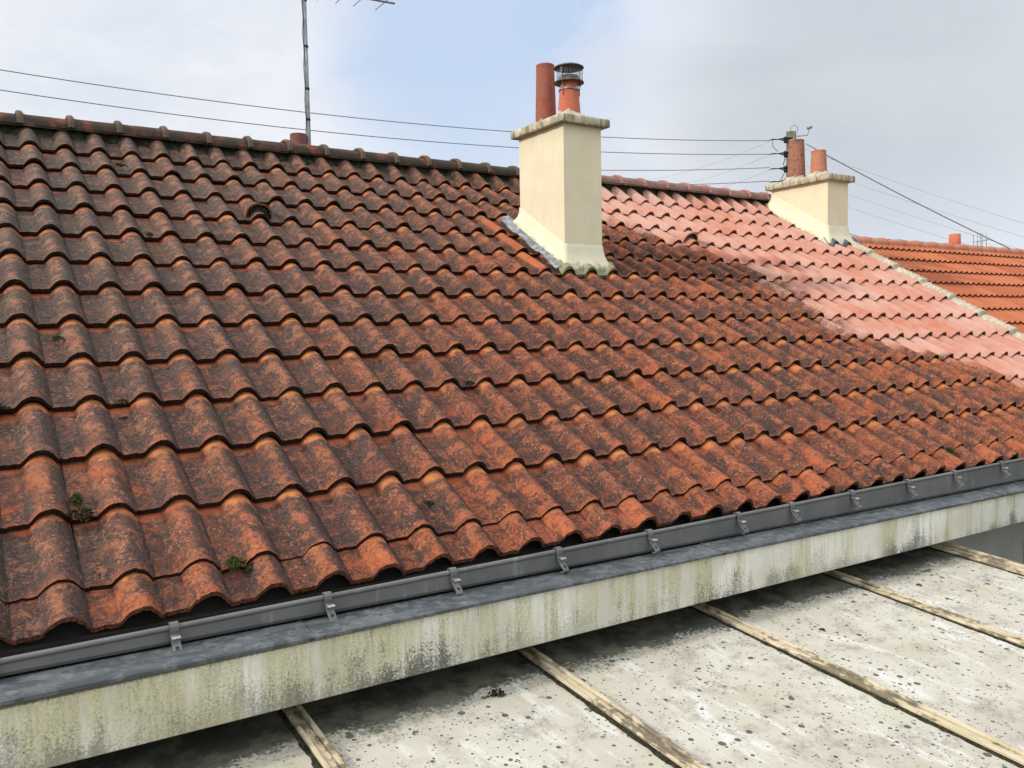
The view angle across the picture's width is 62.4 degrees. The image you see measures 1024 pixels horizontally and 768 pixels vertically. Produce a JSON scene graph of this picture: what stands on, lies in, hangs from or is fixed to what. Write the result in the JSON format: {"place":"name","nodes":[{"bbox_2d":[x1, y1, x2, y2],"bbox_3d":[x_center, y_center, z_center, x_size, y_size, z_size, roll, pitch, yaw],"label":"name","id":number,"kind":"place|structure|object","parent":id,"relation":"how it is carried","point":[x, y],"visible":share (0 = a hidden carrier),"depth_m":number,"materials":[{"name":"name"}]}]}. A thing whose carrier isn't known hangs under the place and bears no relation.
{"place":"outdoors","nodes":[
{"label":"outdoors","id":0,"kind":"place"},
{"bbox_2d":[0,62,1023,767],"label":"house","id":1,"kind":"structure","parent":0,"point":[678,396],"depth_m":4.54,"materials":[{"name":"tile"}]},
{"bbox_2d":[0,403,10,410],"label":"moss clump","id":2,"kind":"object","parent":1,"relation":"on","point":[3,407],"visible":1,"depth_m":3.45,"materials":[{"name":"green plant"}]},
{"bbox_2d":[52,335,64,341],"bbox_3d":[-2.148,-0.216,4.002,0.056,0.033,0.049,-3,4,-33],"label":"moss clump","id":3,"kind":"object","parent":1,"relation":"on","point":[57,337],"visible":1,"depth_m":4.00,"materials":[{"name":"green plant"}]},
{"bbox_2d":[69,492,82,504],"bbox_3d":[-1.616,0.424,3.133,0.046,0.040,0.066,-3,4,-33],"label":"moss clump","id":4,"kind":"object","parent":1,"relation":"on","point":[76,497],"visible":1,"depth_m":3.12,"materials":[{"name":"green plant"}]},
{"bbox_2d":[67,508,93,522],"bbox_3d":[-1.559,0.475,3.061,0.086,0.052,0.072,-3,4,-33],"label":"moss clump","id":5,"kind":"object","parent":1,"relation":"on","point":[78,515],"visible":1,"depth_m":3.06,"materials":[{"name":"green plant"}]},
{"bbox_2d":[114,398,128,404],"bbox_3d":[-1.713,0.077,3.704,0.064,0.027,0.039,-3,4,-33],"label":"moss clump","id":6,"kind":"object","parent":1,"relation":"on","point":[121,400],"visible":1,"depth_m":3.70,"materials":[{"name":"green plant"}]},
{"bbox_2d":[115,163,127,166],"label":"moss clump","id":7,"kind":"object","parent":1,"relation":"on","point":[118,164],"visible":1,"depth_m":6.03,"materials":[{"name":"green plant"}]},
{"bbox_2d":[221,555,252,571],"bbox_3d":[-1.000,0.648,3.059,0.117,0.052,0.072,-3,4,-33],"label":"moss clump","id":8,"kind":"object","parent":1,"relation":"on","point":[233,560],"visible":1,"depth_m":3.04,"materials":[{"name":"green plant"}]},
{"bbox_2d":[301,0,394,144],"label":"tv antenna","id":9,"kind":"object","parent":1,"relation":"attached to","point":[306,69],"visible":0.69,"depth_m":7.53,"materials":[{"name":"grey metal"}]},
{"bbox_2d":[423,500,434,507],"bbox_3d":[-0.352,0.515,3.631,0.051,0.032,0.045,-3,4,-33],"label":"moss clump","id":10,"kind":"object","parent":1,"relation":"on","point":[429,503],"visible":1,"depth_m":3.62,"materials":[{"name":"green plant"}]},
{"bbox_2d":[464,380,474,386],"bbox_3d":[-0.233,-0.003,4.653,0.066,0.036,0.047,-3,4,-33],"label":"moss clump","id":11,"kind":"object","parent":1,"relation":"on","point":[468,382],"visible":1,"depth_m":4.64,"materials":[{"name":"green plant"}]},
{"bbox_2d":[50,541,1023,767],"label":"veranda roof","id":12,"kind":"structure","parent":1,"relation":"attached to","point":[905,671],"depth_m":3.17,"materials":[{"name":"grey concrete"}]},
{"bbox_2d":[487,688,506,696],"bbox_3d":[-0.062,1.147,3.141,0.075,0.020,0.061,-3,4,-33],"label":"debris clump","id":13,"kind":"object","parent":12,"relation":"on","point":[498,694],"visible":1,"depth_m":3.14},
{"bbox_2d":[518,660,529,664],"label":"debris clump","id":14,"kind":"object","parent":12,"relation":"on","point":[523,663],"visible":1,"depth_m":3.40,"materials":[{"name":"black"}]},
{"bbox_2d":[945,447,954,452],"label":"moss clump","id":15,"kind":"object","parent":1,"relation":"on","point":[950,450],"visible":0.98,"depth_m":5.53,"materials":[{"name":"green plant"}]},
{"bbox_2d":[0,0,1023,249],"label":"sky","id":16,"kind":"structure","parent":0,"point":[924,95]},
{"bbox_2d":[851,234,1023,332],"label":"house","id":17,"kind":"structure","parent":0,"point":[989,280],"depth_m":11.44,"materials":[{"name":"orange tile"}]},
{"bbox_2d":[973,233,988,245],"bbox_3d":[10.016,-2.218,18.060,0.395,2.000,0.099,-2,3,-16],"label":"tv antenna","id":18,"kind":"object","parent":17,"relation":"attached to","point":[980,239],"visible":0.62,"depth_m":18.03,"materials":[{"name":"white metal"}]},
{"label":"ground","id":19,"kind":"structure","parent":0,"visible":0},
{"bbox_2d":[769,125,811,182],"bbox_3d":[8.278,-2.520,25.242,1.277,10.239,0.471,-1,3,5],"label":"utility pole","id":20,"kind":"object","parent":19,"relation":"on","point":[789,136],"visible":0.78,"depth_m":24.88,"materials":[{"name":"metal"}]},
{"bbox_2d":[0,89,768,154],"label":"power line","id":21,"kind":"object","parent":20,"relation":"attached to","point":[349,134],"visible":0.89,"depth_m":19.93,"materials":[{"name":"grey metal"}]},
{"bbox_2d":[0,69,769,140],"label":"power line","id":22,"kind":"object","parent":20,"relation":"attached to","point":[347,116],"visible":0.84,"depth_m":19.89,"materials":[{"name":"grey metal"}]},
{"bbox_2d":[519,167,769,170],"bbox_3d":[-3.513,-5.731,20.349,24.002,0.709,0.020,-2,4,-22],"label":"power line","id":23,"kind":"object","parent":20,"relation":"attached to","point":[678,170],"visible":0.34,"depth_m":23.60,"materials":[{"name":"grey metal"}]},
{"bbox_2d":[645,141,768,179],"bbox_3d":[7.547,-10.870,42.438,0.015,5.456,35.559,-1,3,0],"label":"power line","id":24,"kind":"object","parent":20,"relation":"attached to","point":[710,164],"visible":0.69,"depth_m":32.06,"materials":[{"name":"metal"}]},
{"bbox_2d":[690,181,767,184],"bbox_3d":[-3.504,-5.252,20.377,24.002,0.647,0.020,-2,4,-22],"label":"power line","id":25,"kind":"object","parent":20,"relation":"attached to","point":[727,183],"visible":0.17,"depth_m":24.34,"materials":[{"name":"grey metal"}]},
{"bbox_2d":[690,155,768,182],"bbox_3d":[8.206,-10.482,42.464,0.015,5.456,35.593,-1,3,2],"label":"power line","id":26,"kind":"object","parent":20,"relation":"attached to","point":[733,169],"visible":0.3,"depth_m":29.40,"materials":[{"name":"metal"}]},
{"bbox_2d":[806,143,1010,248],"bbox_3d":[15.147,-4.109,25.007,12.840,6.230,0.031,-1,3,1],"label":"power line","id":27,"kind":"object","parent":20,"relation":"attached to","point":[909,198],"visible":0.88,"depth_m":25.00,"materials":[{"name":"grey metal"}]},
{"bbox_2d":[848,207,970,245],"bbox_3d":[14.894,-3.977,25.135,12.790,3.781,0.011,-1,3,0],"label":"power line","id":28,"kind":"object","parent":20,"relation":"attached to","point":[904,225],"visible":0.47,"depth_m":25.11,"materials":[{"name":"metal"}]},
{"bbox_2d":[805,149,1021,222],"bbox_3d":[14.897,-5.100,25.145,12.803,4.081,0.011,-1,3,0],"label":"power line","id":29,"kind":"object","parent":20,"relation":"attached to","point":[921,190],"visible":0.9,"depth_m":25.09,"materials":[{"name":"metal"}]},
{"bbox_2d":[805,165,1022,236],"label":"power line","id":30,"kind":"object","parent":20,"relation":"attached to","point":[937,210],"visible":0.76,"depth_m":25.11,"materials":[{"name":"metal"}]},
{"bbox_2d":[848,194,1021,249],"bbox_3d":[14.874,-4.298,25.138,12.762,3.941,0.011,-1,3,0],"label":"power line","id":31,"kind":"object","parent":20,"relation":"attached to","point":[929,221],"visible":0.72,"depth_m":25.11,"materials":[{"name":"metal"}]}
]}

